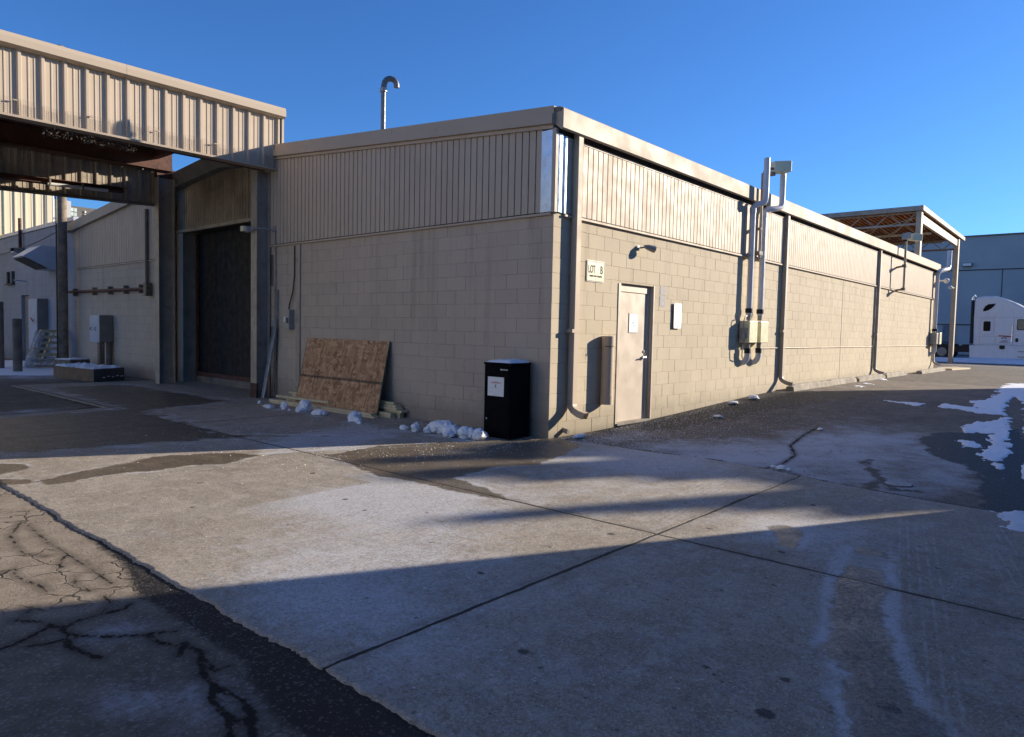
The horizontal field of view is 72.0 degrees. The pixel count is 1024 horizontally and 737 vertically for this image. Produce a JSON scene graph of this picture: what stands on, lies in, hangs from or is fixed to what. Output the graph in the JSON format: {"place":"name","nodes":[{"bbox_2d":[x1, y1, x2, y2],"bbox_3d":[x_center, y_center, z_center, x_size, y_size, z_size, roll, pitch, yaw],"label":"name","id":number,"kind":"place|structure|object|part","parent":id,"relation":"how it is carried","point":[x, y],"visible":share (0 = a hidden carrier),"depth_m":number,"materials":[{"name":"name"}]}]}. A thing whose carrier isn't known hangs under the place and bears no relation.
{"place":"outdoors","nodes":[
{"label":"outdoors","id":0,"kind":"place"},
{"bbox_2d":[0,190,51,234],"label":"tan metal building","id":1,"kind":"structure","parent":0,"point":[31,210],"depth_m":31.80,"materials":[{"name":"beige metal"}]},
{"bbox_2d":[52,196,54,221],"bbox_3d":[-24.786,-6.391,37.844,0.200,10.500,0.900,4,4,41],"label":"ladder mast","id":2,"kind":"object","parent":1,"relation":"attached to","point":[53,217],"visible":0.03,"depth_m":37.82,"materials":[{"name":"white metal"}]},
{"bbox_2d":[56,362,120,368],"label":"settled snow","id":3,"kind":"structure","parent":0,"point":[83,365],"depth_m":17.66,"materials":[{"name":"white snow"}]},
{"bbox_2d":[486,359,528,362],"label":"settled snow","id":4,"kind":"structure","parent":0,"point":[510,361],"depth_m":9.43,"materials":[{"name":"white snow"}]},
{"bbox_2d":[0,354,1023,736],"bbox_3d":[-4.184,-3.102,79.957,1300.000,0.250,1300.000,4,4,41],"label":"asphalt ground","id":5,"kind":"structure","parent":0,"point":[78,658],"depth_m":3.87,"materials":[{"name":"grey asphalt"}]},
{"bbox_2d":[0,360,53,375],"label":"snow patch","id":6,"kind":"object","parent":5,"relation":"on","point":[7,369],"visible":0.4,"depth_m":19.83,"materials":[{"name":"white snow"}]},
{"bbox_2d":[0,302,4,367],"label":"bollard","id":7,"kind":"object","parent":6,"relation":"on","point":[2,360],"visible":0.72,"depth_m":20.85,"materials":[{"name":"metal"}]},
{"bbox_2d":[12,319,22,371],"bbox_3d":[-13.799,-0.639,19.674,0.240,1.500,0.240,4,4,41],"label":"bollard","id":8,"kind":"object","parent":6,"relation":"on","point":[17,345],"visible":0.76,"depth_m":19.59,"materials":[{"name":"metal"}]},
{"bbox_2d":[28,298,48,357],"bbox_3d":[-15.778,-1.225,23.412,0.950,2.180,0.415,4,4,41],"label":"electrical cabinet","id":9,"kind":"object","parent":6,"relation":"on","point":[38,313],"visible":0.45,"depth_m":23.17,"materials":[{"name":"grey metal"}]},
{"bbox_3d":[-15.841,-1.452,23.323,0.910,1.680,0.017,4,4,41],"label":"door","id":10,"kind":"part","parent":9,"relation":"part of","materials":[{"name":"grey metal"}]},
{"bbox_2d":[23,330,56,367],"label":"stairs","id":11,"kind":"structure","parent":6,"relation":"on","point":[32,360],"depth_m":21.18,"materials":[{"name":"grey wood"}]},
{"bbox_2d":[54,358,89,365],"bbox_3d":[-12.034,-0.063,19.305,0.682,0.427,0.607,3,3,23],"label":"wooden box","id":12,"kind":"object","parent":6,"relation":"on","point":[68,360],"visible":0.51,"depth_m":19.10,"materials":[{"name":"grey wood"}]},
{"bbox_2d":[0,216,78,359],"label":"white annex","id":13,"kind":"object","parent":5,"relation":"on","point":[19,294],"visible":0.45,"depth_m":24.32,"materials":[{"name":"white metal"}]},
{"bbox_2d":[4,271,14,284],"bbox_3d":[-18.405,-3.307,25.834,0.900,0.480,0.120,4,4,41],"label":"electrical box","id":14,"kind":"object","parent":13,"relation":"attached to","point":[8,278],"depth_m":25.62,"materials":[{"name":"grey metal"}]},
{"bbox_2d":[10,247,24,254],"bbox_3d":[-17.295,-4.047,24.687,0.360,0.330,0.345,4,4,41],"label":"wall pack light","id":15,"kind":"object","parent":13,"relation":"attached to","point":[15,250],"visible":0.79,"depth_m":24.55,"materials":[{"name":"grey metal"}]},
{"bbox_2d":[18,218,21,247],"bbox_3d":[-17.264,-4.741,24.744,0.110,1.050,0.110,4,4,41],"label":"flue pipe","id":16,"kind":"object","parent":13,"relation":"attached to","point":[19,232],"visible":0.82,"depth_m":24.71,"materials":[{"name":"metal"}]},
{"bbox_2d":[25,296,28,355],"bbox_3d":[-17.102,-1.431,25.008,0.860,2.280,0.066,4,4,41],"label":"door","id":17,"kind":"structure","parent":13,"relation":"in","point":[26,297],"depth_m":25.13,"materials":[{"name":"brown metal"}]},
{"bbox_2d":[12,245,57,270],"bbox_3d":[-15.002,-3.489,22.249,1.250,0.700,1.020,4,4,41],"label":"awning","id":18,"kind":"object","parent":13,"relation":"attached to","point":[41,258],"visible":0.94,"depth_m":21.94,"materials":[{"name":"grey metal"}]},
{"bbox_2d":[0,228,78,254],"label":"overhead cable","id":19,"kind":"object","parent":13,"relation":"attached to","point":[39,240],"visible":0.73,"depth_m":22.84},
{"bbox_2d":[55,45,68,357],"bbox_3d":[-13.394,-4.702,20.958,0.284,9.550,0.275,0,3,-22],"label":"utility pole","id":20,"kind":"object","parent":5,"relation":"on","point":[61,282],"visible":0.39,"depth_m":20.98,"materials":[{"name":"brown wood"}]},
{"bbox_2d":[54,199,95,220],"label":"dark office block","id":21,"kind":"structure","parent":5,"relation":"on","point":[76,211],"depth_m":44.97,"materials":[{"name":"white glass"}]},
{"bbox_2d":[71,208,76,216],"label":"window","id":22,"kind":"structure","parent":21,"relation":"in","point":[73,210],"depth_m":44.86,"materials":[{"name":"white glass"}]},
{"bbox_2d":[53,366,123,381],"bbox_3d":[-10.707,0.103,17.841,2.475,0.304,0.938,3,4,34],"label":"long crate","id":23,"kind":"object","parent":5,"relation":"on","point":[94,375],"visible":0.92,"depth_m":17.28,"materials":[{"name":"wood"}]},
{"bbox_2d":[90,315,112,364],"bbox_3d":[-11.452,-0.661,19.631,0.745,1.650,0.412,4,4,41],"label":"meter cabinet","id":24,"kind":"object","parent":5,"relation":"on","point":[101,330],"visible":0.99,"depth_m":19.44,"materials":[{"name":"grey metal"}]},
{"bbox_3d":[-11.542,-1.102,19.504,0.710,0.740,0.017,4,4,41],"label":"door","id":25,"kind":"part","parent":24,"relation":"part of","materials":[{"name":"grey metal"}]},
{"bbox_2d":[3,372,994,734],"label":"gravel crumbs","id":26,"kind":"object","parent":5,"relation":"on","point":[425,420],"visible":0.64,"depth_m":4.56,"materials":[{"name":"gravel"}]},
{"bbox_2d":[67,105,942,438],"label":"block building","id":27,"kind":"structure","parent":5,"relation":"on","point":[447,259],"depth_m":12.04,"materials":[{"name":"beige brick"}]},
{"bbox_2d":[68,283,151,295],"bbox_3d":[-11.344,-2.143,19.664,5.950,0.330,0.160,4,4,41],"label":"bumper pipe","id":28,"kind":"object","parent":27,"relation":"attached to","point":[145,289],"visible":0.92,"depth_m":18.74,"materials":[{"name":"metal"}]},
{"bbox_2d":[145,209,148,282],"bbox_3d":[-9.221,-3.013,17.801,0.083,2.000,0.083,2,3,19],"label":"vertical conduit","id":29,"kind":"object","parent":27,"relation":"attached to","point":[146,251],"visible":0.81,"depth_m":17.77,"materials":[{"name":"metal"}]},
{"bbox_2d":[196,228,250,381],"bbox_3d":[-6.230,-1.467,16.173,4.300,3.500,0.090,4,4,41],"label":"roll curtain door","id":30,"kind":"structure","parent":27,"relation":"in","point":[223,258],"depth_m":16.71,"materials":[{"name":"black metal"}]},
{"bbox_2d":[240,226,276,232],"bbox_3d":[-4.944,-2.706,13.764,0.679,0.110,0.170,0,3,-14],"label":"wall light","id":31,"kind":"object","parent":27,"relation":"attached to","point":[247,229],"visible":1,"depth_m":13.69,"materials":[{"name":"grey metal"}]},
{"bbox_2d":[272,226,277,326],"bbox_3d":[-4.666,-1.810,13.887,0.120,1.980,0.070,4,4,41],"label":"conduit","id":32,"kind":"object","parent":27,"relation":"attached to","point":[273,322],"depth_m":13.87,"materials":[{"name":"grey metal"}]},
{"bbox_2d":[284,246,294,328],"bbox_3d":[-4.259,-1.544,13.480,0.234,1.590,0.160,4,4,41],"label":"disconnect switch","id":33,"kind":"object","parent":27,"relation":"attached to","point":[288,318],"visible":1,"depth_m":13.48,"materials":[{"name":"grey metal"}]},
{"bbox_2d":[380,76,398,128],"bbox_3d":[-2.296,-4.740,13.195,0.361,1.447,0.135,1,3,-7],"label":"gooseneck vent","id":34,"kind":"object","parent":27,"relation":"attached to","point":[385,81],"visible":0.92,"depth_m":13.14,"materials":[{"name":"metal"}]},
{"bbox_2d":[562,427,569,433],"bbox_3d":[0.733,0.858,9.738,0.125,0.090,0.068,4,4,41],"label":"drain stub","id":35,"kind":"object","parent":27,"relation":"attached to","point":[565,431],"visible":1,"depth_m":9.71,"materials":[{"name":"beige paint"}]},
{"bbox_2d":[586,260,604,282],"bbox_3d":[1.205,-1.395,10.136,0.012,0.300,0.450,4,4,41],"label":"parking sign","id":36,"kind":"object","parent":27,"relation":"attached to","point":[595,271],"visible":1,"depth_m":10.12,"materials":[{"name":"white metal"}]},
{"bbox_2d":[600,336,614,404],"bbox_3d":[1.400,0.026,10.333,0.198,1.000,0.190,4,4,41],"label":"document tube","id":37,"kind":"object","parent":27,"relation":"attached to","point":[607,365],"visible":1,"depth_m":10.27,"materials":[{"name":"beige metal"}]},
{"bbox_2d":[617,292,646,421],"bbox_3d":[1.876,-0.180,11.101,0.111,2.010,0.919,4,4,41],"label":"door","id":38,"kind":"structure","parent":27,"relation":"in","point":[633,313],"depth_m":11.15,"materials":[{"name":"paint"}]},
{"bbox_2d":[636,245,656,252],"bbox_3d":[2.076,-1.867,10.975,0.330,0.121,0.115,1,3,-13],"label":"wall lamp","id":39,"kind":"object","parent":27,"relation":"attached to","point":[651,248],"visible":1,"depth_m":10.94,"materials":[{"name":"grey metal"}]},
{"bbox_2d":[660,296,665,306],"bbox_3d":[2.484,-1.111,11.639,0.006,0.175,0.180,4,4,41],"label":"tape patch","id":40,"kind":"object","parent":27,"relation":"attached to","point":[662,301],"visible":1,"depth_m":11.64,"materials":[{"name":"white paper"}]},
{"bbox_2d":[660,286,665,294],"bbox_3d":[2.487,-1.283,11.629,0.006,0.140,0.180,4,4,41],"label":"tape patch","id":41,"kind":"object","parent":27,"relation":"attached to","point":[662,290],"visible":1,"depth_m":11.62,"materials":[{"name":"white paper"}]},
{"bbox_2d":[673,303,681,328],"bbox_3d":[2.818,-0.895,11.992,0.009,0.430,0.270,4,4,41],"label":"blank plate","id":42,"kind":"object","parent":27,"relation":"attached to","point":[677,320],"visible":1,"depth_m":11.98,"materials":[{"name":"white metal"}]},
{"bbox_2d":[739,157,770,365],"bbox_3d":[4.710,-2.088,13.955,0.539,4.088,0.382,0,3,-25],"label":"electrical meter with conduit","id":43,"kind":"object","parent":27,"relation":"attached to","point":[747,333],"visible":0.98,"depth_m":13.88,"materials":[{"name":"white metal"}]},
{"bbox_2d":[751,174,785,364],"bbox_3d":[5.201,-2.042,14.485,0.744,3.958,0.357,-1,4,-36],"label":"electrical meter with conduit","id":44,"kind":"object","parent":27,"relation":"attached to","point":[762,332],"visible":0.81,"depth_m":14.35,"materials":[{"name":"white metal"}]},
{"bbox_2d":[754,161,791,257],"bbox_3d":[5.176,-3.196,14.190,0.880,1.979,0.299,0,3,-23],"label":"pole floodlight","id":45,"kind":"object","parent":27,"relation":"attached to","point":[780,167],"visible":0.74,"depth_m":14.07,"materials":[{"name":"beige paint"}]},
{"bbox_2d":[762,345,931,348],"bbox_3d":[10.769,-0.659,21.134,0.020,0.040,17.300,4,4,41],"label":"wall conduit","id":46,"kind":"object","parent":27,"relation":"attached to","point":[832,347],"depth_m":18.14,"materials":[{"name":"beige metal"}]},
{"bbox_2d":[895,232,922,290],"bbox_3d":[12.849,-3.427,22.714,0.879,1.855,0.535,1,3,-11],"label":"pole floodlight","id":47,"kind":"object","parent":27,"relation":"attached to","point":[909,236],"visible":1,"depth_m":22.55,"materials":[{"name":"beige paint"}]},
{"bbox_2d":[929,250,951,355],"bbox_3d":[16.659,-2.557,27.518,1.344,4.149,0.396,-1,4,-40],"label":"electrical meter with conduit","id":48,"kind":"object","parent":27,"relation":"attached to","point":[935,339],"visible":0.98,"depth_m":27.23,"materials":[{"name":"grey metal"}]},
{"bbox_2d":[0,380,1023,736],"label":"concrete apron","id":49,"kind":"object","parent":5,"relation":"on","point":[896,616],"visible":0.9,"depth_m":4.34,"materials":[{"name":"grey concrete"}]},
{"bbox_2d":[0,29,285,397],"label":"loading canopy","id":50,"kind":"object","parent":49,"relation":"on","point":[78,124],"visible":1,"depth_m":13.36,"materials":[{"name":"beige metal"}]},
{"bbox_2d":[261,404,274,408],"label":"snow clump","id":51,"kind":"object","parent":49,"relation":"on","point":[268,406],"visible":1,"depth_m":12.26,"materials":[{"name":"white snow"}]},
{"bbox_2d":[261,328,276,397],"bbox_3d":[-4.790,-0.111,13.903,0.316,1.395,0.115,1,3,-13],"label":"metal pole","id":52,"kind":"object","parent":49,"relation":"on","point":[269,361],"visible":1,"depth_m":13.88,"materials":[{"name":"grey metal"}]},
{"bbox_2d":[273,290,277,397],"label":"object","id":53,"kind":"object","parent":49,"relation":"on","point":[275,345],"visible":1,"depth_m":13.90,"materials":[{"name":"grey metal"}]},
{"bbox_2d":[280,401,288,409],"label":"snow clump","id":54,"kind":"object","parent":49,"relation":"on","point":[283,405],"visible":1,"depth_m":12.09,"materials":[{"name":"white snow"}]},
{"bbox_2d":[295,399,312,411],"bbox_3d":[-3.519,0.623,11.947,0.265,0.207,0.291,4,4,41],"label":"snow clump","id":55,"kind":"object","parent":49,"relation":"on","point":[305,405],"visible":1,"depth_m":11.88,"materials":[{"name":"white snow"}]},
{"bbox_2d":[311,409,327,415],"bbox_3d":[-3.125,0.710,11.438,0.328,0.104,0.226,4,4,41],"label":"snow clump","id":56,"kind":"object","parent":49,"relation":"on","point":[318,412],"visible":1,"depth_m":11.37,"materials":[{"name":"white snow"}]},
{"bbox_2d":[269,401,377,418],"bbox_3d":[-3.332,0.704,12.219,3.080,0.038,0.089,4,4,40],"label":"lumber board","id":57,"kind":"object","parent":49,"relation":"on","point":[373,417],"visible":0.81,"depth_m":11.91,"materials":[{"name":"brown wood"}]},
{"bbox_2d":[269,398,375,415],"bbox_3d":[-3.371,0.662,12.262,3.040,0.038,0.089,4,4,40],"label":"lumber board","id":58,"kind":"object","parent":57,"relation":"on","point":[329,408],"visible":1,"depth_m":12.01,"materials":[{"name":"brown wood"}]},
{"bbox_2d":[286,398,394,417],"bbox_3d":[-3.057,0.681,12.273,3.020,0.089,0.089,4,4,41],"label":"lumber board","id":59,"kind":"object","parent":49,"relation":"on","point":[385,414],"visible":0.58,"depth_m":11.37,"materials":[{"name":"brown wood"}]},
{"bbox_2d":[276,395,329,403],"bbox_3d":[-3.801,0.555,12.834,1.651,0.048,0.089,4,4,40],"label":"lumber board","id":60,"kind":"object","parent":59,"relation":"on","point":[299,398],"visible":0.97,"depth_m":12.81,"materials":[{"name":"brown wood"}]},
{"bbox_2d":[295,338,390,413],"bbox_3d":[-2.996,0.085,12.295,2.466,1.185,0.314,4,4,41],"label":"chipboard sheet","id":61,"kind":"object","parent":59,"relation":"on","point":[344,374],"visible":0.88,"depth_m":12.19,"materials":[{"name":"brown wood"}]},
{"bbox_2d":[347,411,362,422],"bbox_3d":[-2.372,0.730,10.733,0.338,0.172,0.214,4,4,41],"label":"snow clump","id":62,"kind":"object","parent":49,"relation":"on","point":[354,416],"visible":0.91,"depth_m":10.69,"materials":[{"name":"white snow"}]},
{"bbox_2d":[378,410,403,417],"bbox_3d":[-2.939,0.679,12.362,3.080,0.089,0.089,4,4,41],"label":"lumber board","id":63,"kind":"object","parent":49,"relation":"on","point":[399,415],"visible":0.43,"depth_m":11.37,"materials":[{"name":"brown wood"}]},
{"bbox_2d":[379,408,407,412],"bbox_3d":[-2.867,0.618,12.318,3.040,0.038,0.150,4,4,41],"label":"lumber board","id":64,"kind":"object","parent":63,"relation":"on","point":[398,411],"visible":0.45,"depth_m":11.37,"materials":[{"name":"brown wood"}]},
{"bbox_2d":[292,394,402,409],"bbox_3d":[-2.954,0.574,12.345,3.030,0.038,0.140,4,4,41],"label":"lumber board","id":65,"kind":"object","parent":64,"relation":"on","point":[391,408],"visible":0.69,"depth_m":11.42,"materials":[{"name":"brown wood"}]},
{"bbox_2d":[289,391,401,407],"bbox_3d":[-3.011,0.529,12.420,3.120,0.038,0.140,4,4,41],"label":"lumber board","id":66,"kind":"object","parent":65,"relation":"on","point":[381,404],"visible":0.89,"depth_m":11.49,"materials":[{"name":"brown wood"}]},
{"bbox_2d":[380,400,397,404],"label":"lumber board","id":67,"kind":"object","parent":66,"relation":"on","point":[388,402],"visible":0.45,"depth_m":11.49,"materials":[{"name":"brown wood"}]},
{"bbox_2d":[399,425,408,429],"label":"snow clump","id":68,"kind":"object","parent":49,"relation":"on","point":[403,427],"visible":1,"depth_m":9.98,"materials":[{"name":"white snow"}]},
{"bbox_2d":[411,422,419,431],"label":"snow clump","id":69,"kind":"object","parent":49,"relation":"on","point":[415,426],"visible":1,"depth_m":9.84,"materials":[{"name":"white snow"}]},
{"bbox_2d":[423,420,446,433],"bbox_3d":[-0.969,0.803,9.735,0.510,0.195,0.275,3,4,30],"label":"snow clump","id":70,"kind":"object","parent":49,"relation":"on","point":[436,426],"visible":0.57,"depth_m":9.68,"materials":[{"name":"white snow"}]},
{"bbox_2d":[442,420,459,437],"bbox_3d":[-0.844,0.809,9.491,0.313,0.216,0.324,4,4,41],"label":"snow clump","id":71,"kind":"object","parent":49,"relation":"on","point":[449,429],"visible":0.98,"depth_m":9.42,"materials":[{"name":"white snow"}]},
{"bbox_2d":[457,426,469,438],"bbox_3d":[-0.626,0.844,9.366,0.242,0.168,0.195,4,4,41],"label":"snow clump","id":72,"kind":"object","parent":49,"relation":"on","point":[463,431],"visible":0.84,"depth_m":9.30,"materials":[{"name":"white snow"}]},
{"bbox_2d":[468,427,487,440],"bbox_3d":[-0.442,0.854,9.268,0.259,0.169,0.221,4,4,41],"label":"snow clump","id":73,"kind":"object","parent":49,"relation":"on","point":[478,434],"visible":1,"depth_m":9.20,"materials":[{"name":"white snow"}]},
{"bbox_2d":[484,362,530,439],"bbox_3d":[-0.073,0.425,9.596,0.476,1.020,0.452,4,4,41],"label":"parcel locker","id":74,"kind":"object","parent":49,"relation":"on","point":[506,401],"visible":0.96,"depth_m":9.43,"materials":[{"name":"black metal"}]},
{"bbox_3d":[-0.212,0.507,9.435,0.410,0.788,0.022,4,4,41],"label":"door","id":75,"kind":"part","parent":74,"relation":"part of","materials":[{"name":"black metal"}]},
{"bbox_2d":[52,390,973,735],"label":"ice grit","id":76,"kind":"object","parent":5,"relation":"on","point":[588,442],"visible":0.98,"depth_m":9.61,"materials":[{"name":"white ice"}]},
{"bbox_2d":[572,433,584,438],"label":"snow clump","id":77,"kind":"object","parent":5,"relation":"on","point":[581,435],"visible":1,"depth_m":9.57,"materials":[{"name":"white snow"}]},
{"bbox_2d":[747,395,759,398],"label":"snow clump","id":78,"kind":"object","parent":5,"relation":"on","point":[752,396],"visible":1,"depth_m":13.91,"materials":[{"name":"white snow"}]},
{"bbox_2d":[770,465,791,470],"bbox_3d":[2.942,1.075,7.707,0.083,0.042,0.264,-2,4,-42],"label":"snow clump","id":79,"kind":"object","parent":5,"relation":"on","point":[782,467],"visible":1,"depth_m":7.67,"materials":[{"name":"white snow"}]},
{"bbox_2d":[785,380,832,390],"bbox_3d":[7.030,0.401,16.600,0.216,0.167,2.700,4,4,41],"label":"wheel stop","id":80,"kind":"object","parent":5,"relation":"on","point":[809,385],"visible":0.91,"depth_m":16.32,"materials":[{"name":"concrete"}]},
{"bbox_2d":[829,377,856,384],"bbox_3d":[8.598,0.334,18.449,0.214,0.167,2.250,4,4,41],"label":"wheel stop","id":81,"kind":"object","parent":5,"relation":"on","point":[838,381],"visible":0.79,"depth_m":18.39,"materials":[{"name":"concrete"}]},
{"bbox_2d":[855,374,884,381],"bbox_3d":[10.324,0.267,20.359,0.215,0.165,2.700,4,4,41],"label":"wheel stop","id":82,"kind":"object","parent":5,"relation":"on","point":[868,377],"visible":0.9,"depth_m":20.11,"materials":[{"name":"concrete"}]},
{"bbox_2d":[821,205,964,363],"bbox_3d":[16.535,-3.705,35.757,9.220,6.744,9.750,4,4,41],"label":"truss canopy","id":83,"kind":"object","parent":5,"relation":"on","point":[891,225],"visible":0.35,"depth_m":32.43,"materials":[{"name":"beige metal"}]},
{"bbox_2d":[883,371,906,377],"bbox_3d":[12.251,0.188,22.592,0.213,0.166,2.600,4,4,41],"label":"wheel stop","id":84,"kind":"object","parent":5,"relation":"on","point":[894,374],"visible":0.85,"depth_m":22.32,"materials":[{"name":"concrete"}]},
{"bbox_2d":[883,481,913,487],"bbox_3d":[3.861,1.162,7.049,0.270,0.035,0.270,4,4,41],"label":"snow patch","id":85,"kind":"object","parent":5,"relation":"on","point":[898,484],"visible":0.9,"depth_m":7.00,"materials":[{"name":"white snow"}]},
{"bbox_2d":[884,400,925,405],"bbox_3d":[7.447,0.672,13.399,0.960,0.066,0.760,4,4,41],"label":"snow patch","id":86,"kind":"object","parent":5,"relation":"on","point":[914,403],"visible":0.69,"depth_m":13.29,"materials":[{"name":"white snow"}]},
{"bbox_2d":[916,367,944,373],"bbox_3d":[15.399,0.077,25.881,0.215,0.167,4.100,4,4,41],"label":"wheel stop","id":87,"kind":"object","parent":5,"relation":"on","point":[930,370],"visible":0.91,"depth_m":25.39,"materials":[{"name":"concrete"}]},
{"bbox_2d":[937,403,979,411],"bbox_3d":[8.138,0.731,12.687,1.335,0.085,0.950,9,8,67],"label":"snow patch","id":88,"kind":"object","parent":5,"relation":"on","point":[966,408],"visible":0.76,"depth_m":12.70,"materials":[{"name":"white snow"}]},
{"bbox_2d":[895,232,1023,353],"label":"blue grey warehouse","id":89,"kind":"structure","parent":5,"relation":"on","point":[997,261],"depth_m":58.39,"materials":[{"name":"metal"}]},
{"bbox_2d":[942,325,954,342],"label":"door","id":90,"kind":"structure","parent":89,"relation":"in","point":[945,334],"depth_m":59.87,"materials":[{"name":"blue metal"}]},
{"bbox_2d":[962,263,972,266],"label":"warehouse light","id":91,"kind":"object","parent":89,"relation":"attached to","point":[967,264],"visible":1,"depth_m":58.49,"materials":[{"name":"white plastic"}]},
{"bbox_2d":[955,440,982,449],"bbox_3d":[6.047,1.020,9.303,0.457,0.076,0.939,2,3,20],"label":"snow patch","id":92,"kind":"object","parent":5,"relation":"on","point":[967,443],"visible":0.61,"depth_m":9.30,"materials":[{"name":"white snow"}]},
{"bbox_2d":[934,357,1023,364],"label":"snow patch","id":93,"kind":"object","parent":5,"relation":"on","point":[980,360],"visible":0.45,"depth_m":37.60,"materials":[{"name":"white snow"}]},
{"bbox_2d":[935,295,1023,358],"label":"semi truck","id":94,"kind":"object","parent":5,"relation":"on","point":[997,325],"visible":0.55,"depth_m":39.68,"materials":[{"name":"white paint"}]},
{"bbox_3d":[26.859,-2.393,39.886,0.280,0.480,0.030,4,4,41],"label":"window","id":95,"kind":"part","parent":94,"relation":"part of","materials":[{"name":"black glass"}]},
{"bbox_3d":[26.927,-3.437,39.782,0.570,0.440,0.040,4,4,41],"label":"roof window","id":96,"kind":"part","parent":94,"relation":"part of","materials":[{"name":"black glass"}]},
{"bbox_3d":[28.277,-2.029,38.647,1.280,1.490,0.036,4,4,41],"label":"door","id":97,"kind":"part","parent":94,"relation":"part of","materials":[{"name":"white paint"}]},
{"bbox_2d":[961,417,1012,469],"bbox_3d":[6.594,0.964,9.837,0.916,0.229,4.862,3,4,34],"label":"snow patch","id":98,"kind":"object","parent":5,"relation":"on","point":[997,450],"visible":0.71,"depth_m":9.81,"materials":[{"name":"white snow"}]},
{"bbox_2d":[954,356,1023,359],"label":"snow patch","id":99,"kind":"object","parent":5,"relation":"on","point":[983,358],"visible":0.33,"depth_m":39.72,"materials":[{"name":"white snow"}]},
{"bbox_2d":[969,393,1013,415],"bbox_3d":[9.566,0.681,14.109,0.975,0.103,5.736,4,4,37],"label":"snow patch","id":100,"kind":"object","parent":5,"relation":"on","point":[995,404],"visible":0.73,"depth_m":13.23,"materials":[{"name":"white snow"}]},
{"bbox_2d":[985,510,1023,531],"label":"snow patch","id":101,"kind":"object","parent":5,"relation":"on","point":[1015,518],"visible":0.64,"depth_m":5.72,"materials":[{"name":"white snow"}]},
{"bbox_2d":[994,383,1023,478],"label":"snow patch","id":102,"kind":"object","parent":5,"relation":"on","point":[1016,390],"visible":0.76,"depth_m":16.76,"materials":[{"name":"white snow"}]},
{"bbox_2d":[0,0,1023,235],"label":"sky","id":103,"kind":"structure","parent":0,"point":[872,104],"materials":[{"name":"blue"}]},
{"bbox_2d":[943,367,969,369],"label":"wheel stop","id":104,"kind":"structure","parent":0,"point":[954,368],"depth_m":28.72,"materials":[{"name":"beige concrete"}]}
]}

